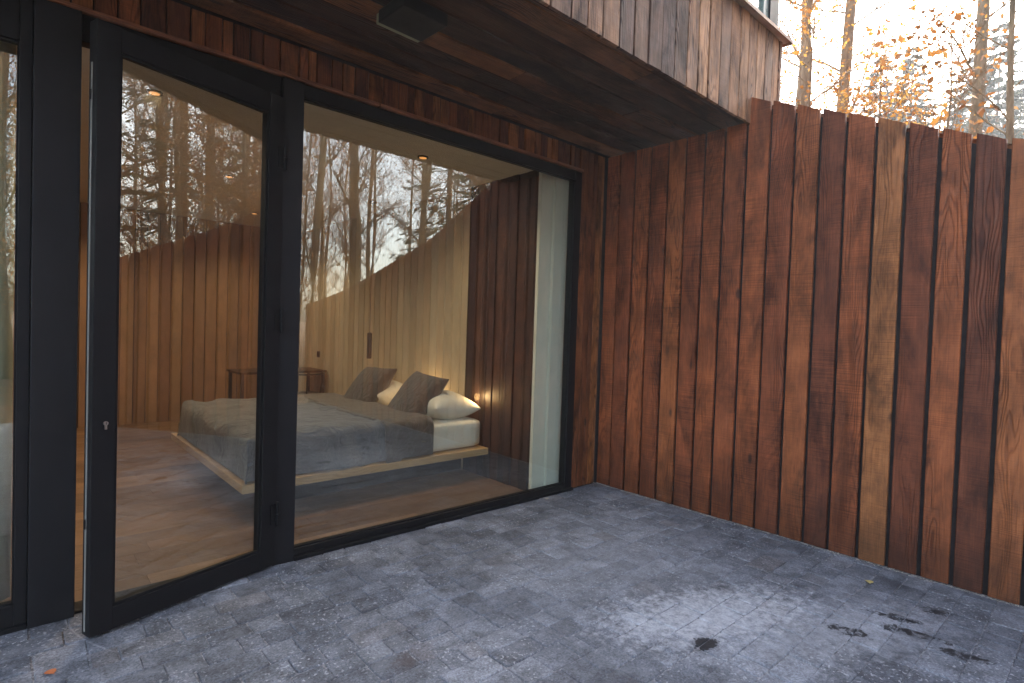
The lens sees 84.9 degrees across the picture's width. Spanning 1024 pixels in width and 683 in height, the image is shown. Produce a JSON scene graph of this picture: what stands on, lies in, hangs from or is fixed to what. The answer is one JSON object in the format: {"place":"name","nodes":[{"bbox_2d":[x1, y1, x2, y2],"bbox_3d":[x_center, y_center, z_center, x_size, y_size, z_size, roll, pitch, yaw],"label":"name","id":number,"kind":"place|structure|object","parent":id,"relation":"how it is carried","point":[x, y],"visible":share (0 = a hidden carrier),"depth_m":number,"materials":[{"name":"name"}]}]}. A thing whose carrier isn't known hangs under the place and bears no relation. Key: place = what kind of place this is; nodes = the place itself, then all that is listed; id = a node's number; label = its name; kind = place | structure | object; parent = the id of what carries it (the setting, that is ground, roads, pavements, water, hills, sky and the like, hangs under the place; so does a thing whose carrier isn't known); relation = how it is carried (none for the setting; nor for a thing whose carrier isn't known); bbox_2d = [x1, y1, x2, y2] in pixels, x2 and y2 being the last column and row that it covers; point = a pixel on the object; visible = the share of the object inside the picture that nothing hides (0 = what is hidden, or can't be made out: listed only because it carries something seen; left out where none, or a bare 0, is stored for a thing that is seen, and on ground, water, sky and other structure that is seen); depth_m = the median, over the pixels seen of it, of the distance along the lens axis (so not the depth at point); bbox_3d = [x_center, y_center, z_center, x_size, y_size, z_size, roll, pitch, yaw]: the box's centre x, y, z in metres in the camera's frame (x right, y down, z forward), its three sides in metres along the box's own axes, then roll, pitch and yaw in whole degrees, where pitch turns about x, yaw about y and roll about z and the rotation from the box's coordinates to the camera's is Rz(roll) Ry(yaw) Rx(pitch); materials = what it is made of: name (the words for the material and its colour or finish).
{"place":"outdoors","nodes":[
{"label":"outdoors","id":0,"kind":"place"},
{"bbox_2d":[12,193,301,432],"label":"back wall","id":1,"kind":"structure","parent":0,"point":[164,235],"depth_m":7.76,"materials":[{"name":"brown wood"}]},
{"bbox_2d":[15,6,533,232],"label":"ceiling","id":2,"kind":"structure","parent":0,"point":[186,148],"depth_m":4.87,"materials":[{"name":"paint"}]},
{"bbox_2d":[0,41,15,600],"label":"curtain","id":3,"kind":"object","parent":2,"relation":"hanging from","point":[7,112],"visible":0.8,"depth_m":2.74,"materials":[{"name":"white fabric"}]},
{"bbox_2d":[146,89,162,95],"bbox_3d":[-2.220,-1.545,3.477,0.090,0.013,0.090,1,2,-42],"label":"ceiling spot","id":4,"kind":"object","parent":2,"relation":"attached to","point":[153,92],"visible":1,"depth_m":3.46,"materials":[{"name":"plastic"}]},
{"bbox_2d":[367,201,376,358],"bbox_3d":[-1.618,-0.704,6.425,0.080,1.800,0.080,1,2,-42],"label":"pendant lamp","id":5,"kind":"object","parent":2,"relation":"hanging from","point":[369,345],"visible":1,"depth_m":6.42,"materials":[{"name":"plastic"}]},
{"bbox_2d":[417,155,427,159],"bbox_3d":[-0.738,-1.526,4.640,0.090,0.013,0.090,1,2,-42],"label":"ceiling spot","id":6,"kind":"object","parent":2,"relation":"attached to","point":[423,157],"visible":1,"depth_m":4.62,"materials":[{"name":"plastic"}]},
{"bbox_2d":[298,188,470,467],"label":"head wall","id":7,"kind":"structure","parent":0,"point":[415,283],"depth_m":6.78,"materials":[{"name":"beige wood"}]},
{"bbox_2d":[0,483,1023,682],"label":"paving","id":8,"kind":"structure","parent":0,"point":[451,547],"depth_m":2.82,"materials":[{"name":"stone"}]},
{"bbox_2d":[44,668,55,673],"bbox_3d":[-1.852,1.328,2.244,0.040,0.007,0.056,1,2,-33],"label":"fallen leaf","id":9,"kind":"object","parent":8,"relation":"on","point":[51,671],"visible":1,"depth_m":2.25,"materials":[{"name":"orange plant"}]},
{"bbox_2d":[592,97,1023,605],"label":"timber fence","id":10,"kind":"object","parent":8,"relation":"on","point":[811,325],"visible":1,"depth_m":3.84,"materials":[{"name":"brown wood"}]},
{"bbox_2d":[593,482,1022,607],"bbox_3d":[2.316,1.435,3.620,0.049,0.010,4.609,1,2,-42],"label":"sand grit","id":11,"kind":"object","parent":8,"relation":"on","point":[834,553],"visible":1,"depth_m":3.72,"materials":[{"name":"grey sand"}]},
{"bbox_2d":[528,172,553,488],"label":"wall end","id":12,"kind":"structure","parent":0,"point":[541,325],"depth_m":4.93,"materials":[{"name":"white paint"}]},
{"bbox_2d":[749,0,1023,127],"label":"sky","id":13,"kind":"structure","parent":0,"point":[861,7],"materials":[{"name":"white"}]},
{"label":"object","id":14,"kind":"structure","parent":0,"visible":0},
{"bbox_2d":[463,171,538,489],"bbox_3d":[-0.133,-0.106,5.301,0.042,2.840,0.944,1,2,-42],"label":"dark panelling","id":15,"kind":"object","parent":14,"relation":"attached to","point":[501,293],"visible":0.98,"depth_m":5.23,"materials":[{"name":"brown wood"}]},
{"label":"ground","id":16,"kind":"structure","parent":0,"visible":0},
{"bbox_2d":[779,0,924,114],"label":"beech tree","id":17,"kind":"object","parent":16,"relation":"on","point":[849,34],"visible":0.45,"depth_m":10.62,"materials":[{"name":"brown plant"}]},
{"bbox_2d":[778,0,931,116],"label":"beech tree","id":18,"kind":"object","parent":16,"relation":"on","point":[805,73],"visible":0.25,"depth_m":10.26,"materials":[{"name":"brown plant"}]},
{"bbox_2d":[757,0,959,108],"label":"beech tree","id":19,"kind":"object","parent":16,"relation":"on","point":[799,74],"visible":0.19,"depth_m":12.88,"materials":[{"name":"orange plant"}]},
{"bbox_2d":[780,0,956,127],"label":"young tree","id":20,"kind":"object","parent":16,"relation":"on","point":[818,72],"visible":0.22,"depth_m":7.72,"materials":[{"name":"orange plant"}]},
{"bbox_2d":[863,57,905,120],"bbox_3d":[24.984,-9.394,38.233,8.251,21.300,8.354,1,2,-42],"label":"fir tree","id":21,"kind":"object","parent":16,"relation":"on","point":[888,98],"visible":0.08,"depth_m":38.14,"materials":[{"name":"plant"}]},
{"bbox_2d":[811,6,1004,135],"bbox_3d":[4.949,-1.447,8.205,4.698,6.332,3.839,2,1,17],"label":"young tree","id":22,"kind":"object","parent":16,"relation":"on","point":[848,95],"visible":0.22,"depth_m":7.73,"materials":[{"name":"orange plant"}]},
{"bbox_2d":[886,45,938,127],"bbox_3d":[27.404,-9.749,39.136,8.855,22.100,8.666,2,1,-9],"label":"fir tree","id":23,"kind":"object","parent":16,"relation":"on","point":[921,104],"visible":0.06,"depth_m":38.67,"materials":[{"name":"plant"}]},
{"bbox_2d":[831,0,1023,143],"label":"young tree","id":24,"kind":"object","parent":16,"relation":"on","point":[1010,108],"visible":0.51,"depth_m":5.17,"materials":[{"name":"plant"}]},
{"bbox_2d":[939,86,968,131],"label":"fir tree","id":25,"kind":"object","parent":16,"relation":"on","point":[959,112],"visible":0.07,"depth_m":42.04,"materials":[{"name":"grey plant"}]},
{"bbox_2d":[899,0,1009,137],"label":"beech tree","id":26,"kind":"object","parent":16,"relation":"on","point":[980,42],"visible":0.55,"depth_m":7.59,"materials":[{"name":"brown plant"}]},
{"bbox_2d":[898,0,1020,132],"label":"young tree","id":27,"kind":"object","parent":16,"relation":"on","point":[961,76],"visible":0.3,"depth_m":6.25,"materials":[{"name":"plant"}]},
{"bbox_2d":[950,57,1003,133],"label":"fir tree","id":28,"kind":"object","parent":16,"relation":"on","point":[968,115],"visible":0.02,"depth_m":48.02,"materials":[{"name":"grey plant"}]},
{"bbox_2d":[961,19,1023,138],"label":"fir tree","id":29,"kind":"object","parent":16,"relation":"on","point":[998,97],"visible":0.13,"depth_m":34.37,"materials":[{"name":"plant"}]},
{"bbox_2d":[1002,76,1023,136],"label":"fir tree","id":30,"kind":"object","parent":16,"relation":"on","point":[1020,126],"visible":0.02,"depth_m":40.69,"materials":[{"name":"grey plant"}]},
{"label":"floor slab","id":31,"kind":"structure","parent":0,"visible":0},
{"bbox_2d":[0,421,523,620],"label":"interior floor","id":32,"kind":"structure","parent":31,"relation":"on","point":[180,511],"depth_m":4.35,"materials":[{"name":"brown wood"}]},
{"bbox_2d":[227,367,326,399],"bbox_3d":[-3.305,0.771,7.882,1.170,0.750,0.600,1,2,-42],"label":"desk","id":33,"kind":"object","parent":32,"relation":"on","point":[253,371],"visible":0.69,"depth_m":7.70,"materials":[{"name":"brown wood"}]},
{"bbox_2d":[297,371,325,394],"bbox_3d":[-2.798,0.793,7.602,0.471,0.755,0.508,3,2,36],"label":"chair","id":34,"kind":"object","parent":32,"relation":"on","point":[322,373],"visible":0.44,"depth_m":7.57,"materials":[{"name":"wood"}]},
{"bbox_2d":[171,417,487,498],"bbox_3d":[-1.799,0.972,5.440,2.204,0.568,2.254,1,2,-42],"label":"bed","id":35,"kind":"object","parent":32,"relation":"on","point":[456,441],"visible":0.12,"depth_m":4.98,"materials":[{"name":"brown wood"}]},
{"bbox_2d":[177,396,399,484],"bbox_3d":[-2.097,0.783,5.062,1.250,0.362,2.096,1,2,-42],"label":"duvet","id":36,"kind":"object","parent":35,"relation":"on","point":[223,433],"visible":0.69,"depth_m":4.50,"materials":[{"name":"grey fabric"}]},
{"bbox_2d":[297,393,433,462],"bbox_3d":[-1.565,0.793,5.540,0.505,0.358,2.103,1,2,-42],"label":"bed throw","id":37,"kind":"object","parent":35,"relation":"on","point":[415,434],"visible":0.82,"depth_m":4.89,"materials":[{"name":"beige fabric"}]},
{"bbox_2d":[344,367,396,402],"bbox_3d":[-1.544,0.490,6.017,0.591,0.534,0.224,1,-40,44],"label":"cushion","id":38,"kind":"object","parent":35,"relation":"on","point":[369,384],"visible":0.77,"depth_m":5.88,"materials":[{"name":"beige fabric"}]},
{"bbox_2d":[377,381,401,405],"bbox_3d":[-1.389,0.567,6.188,0.534,0.290,0.648,6,-2,-40],"label":"pillow","id":39,"kind":"object","parent":35,"relation":"on","point":[386,396],"visible":0.24,"depth_m":5.90,"materials":[{"name":"white fabric"}]},
{"bbox_2d":[388,371,448,414],"bbox_3d":[-0.919,0.527,5.370,0.591,0.534,0.228,9,-34,50],"label":"cushion","id":40,"kind":"object","parent":35,"relation":"on","point":[417,391],"visible":0.82,"depth_m":5.23,"materials":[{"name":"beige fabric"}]},
{"bbox_2d":[426,390,480,418],"bbox_3d":[-0.714,0.613,5.439,0.534,0.293,0.648,6,-2,-44],"label":"pillow","id":41,"kind":"object","parent":35,"relation":"on","point":[445,404],"visible":0.56,"depth_m":5.22,"materials":[{"name":"white fabric"}]},
{"bbox_2d":[0,0,793,637],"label":"house","id":42,"kind":"structure","parent":31,"relation":"on","point":[570,96],"depth_m":3.17,"materials":[{"name":"brown wood"}]},
{"bbox_2d":[0,0,33,628],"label":"window","id":43,"kind":"structure","parent":42,"relation":"in","point":[16,16],"depth_m":2.52,"materials":[{"name":"metal"}]},
{"bbox_2d":[82,18,286,637],"bbox_3d":[-1.604,-0.043,2.853,0.091,2.702,0.960,3,2,30],"label":"door","id":44,"kind":"structure","parent":42,"relation":"in","point":[110,44],"depth_m":2.52,"materials":[{"name":"metal"}]},
{"bbox_2d":[376,0,447,42],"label":"soffit lamp","id":45,"kind":"object","parent":42,"relation":"attached to","point":[417,21],"visible":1,"depth_m":2.89,"materials":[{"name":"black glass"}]},
{"bbox_2d":[280,78,581,555],"bbox_3d":[-0.425,-0.095,4.191,2.645,2.853,0.080,1,2,-42],"label":"window","id":46,"kind":"structure","parent":42,"relation":"in","point":[313,96],"depth_m":4.48,"materials":[{"name":"metal"}]},
{"bbox_2d":[758,0,778,25],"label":"corner window","id":47,"kind":"structure","parent":42,"relation":"in","point":[770,8],"depth_m":4.50,"materials":[{"name":"clear glass"}]}
]}

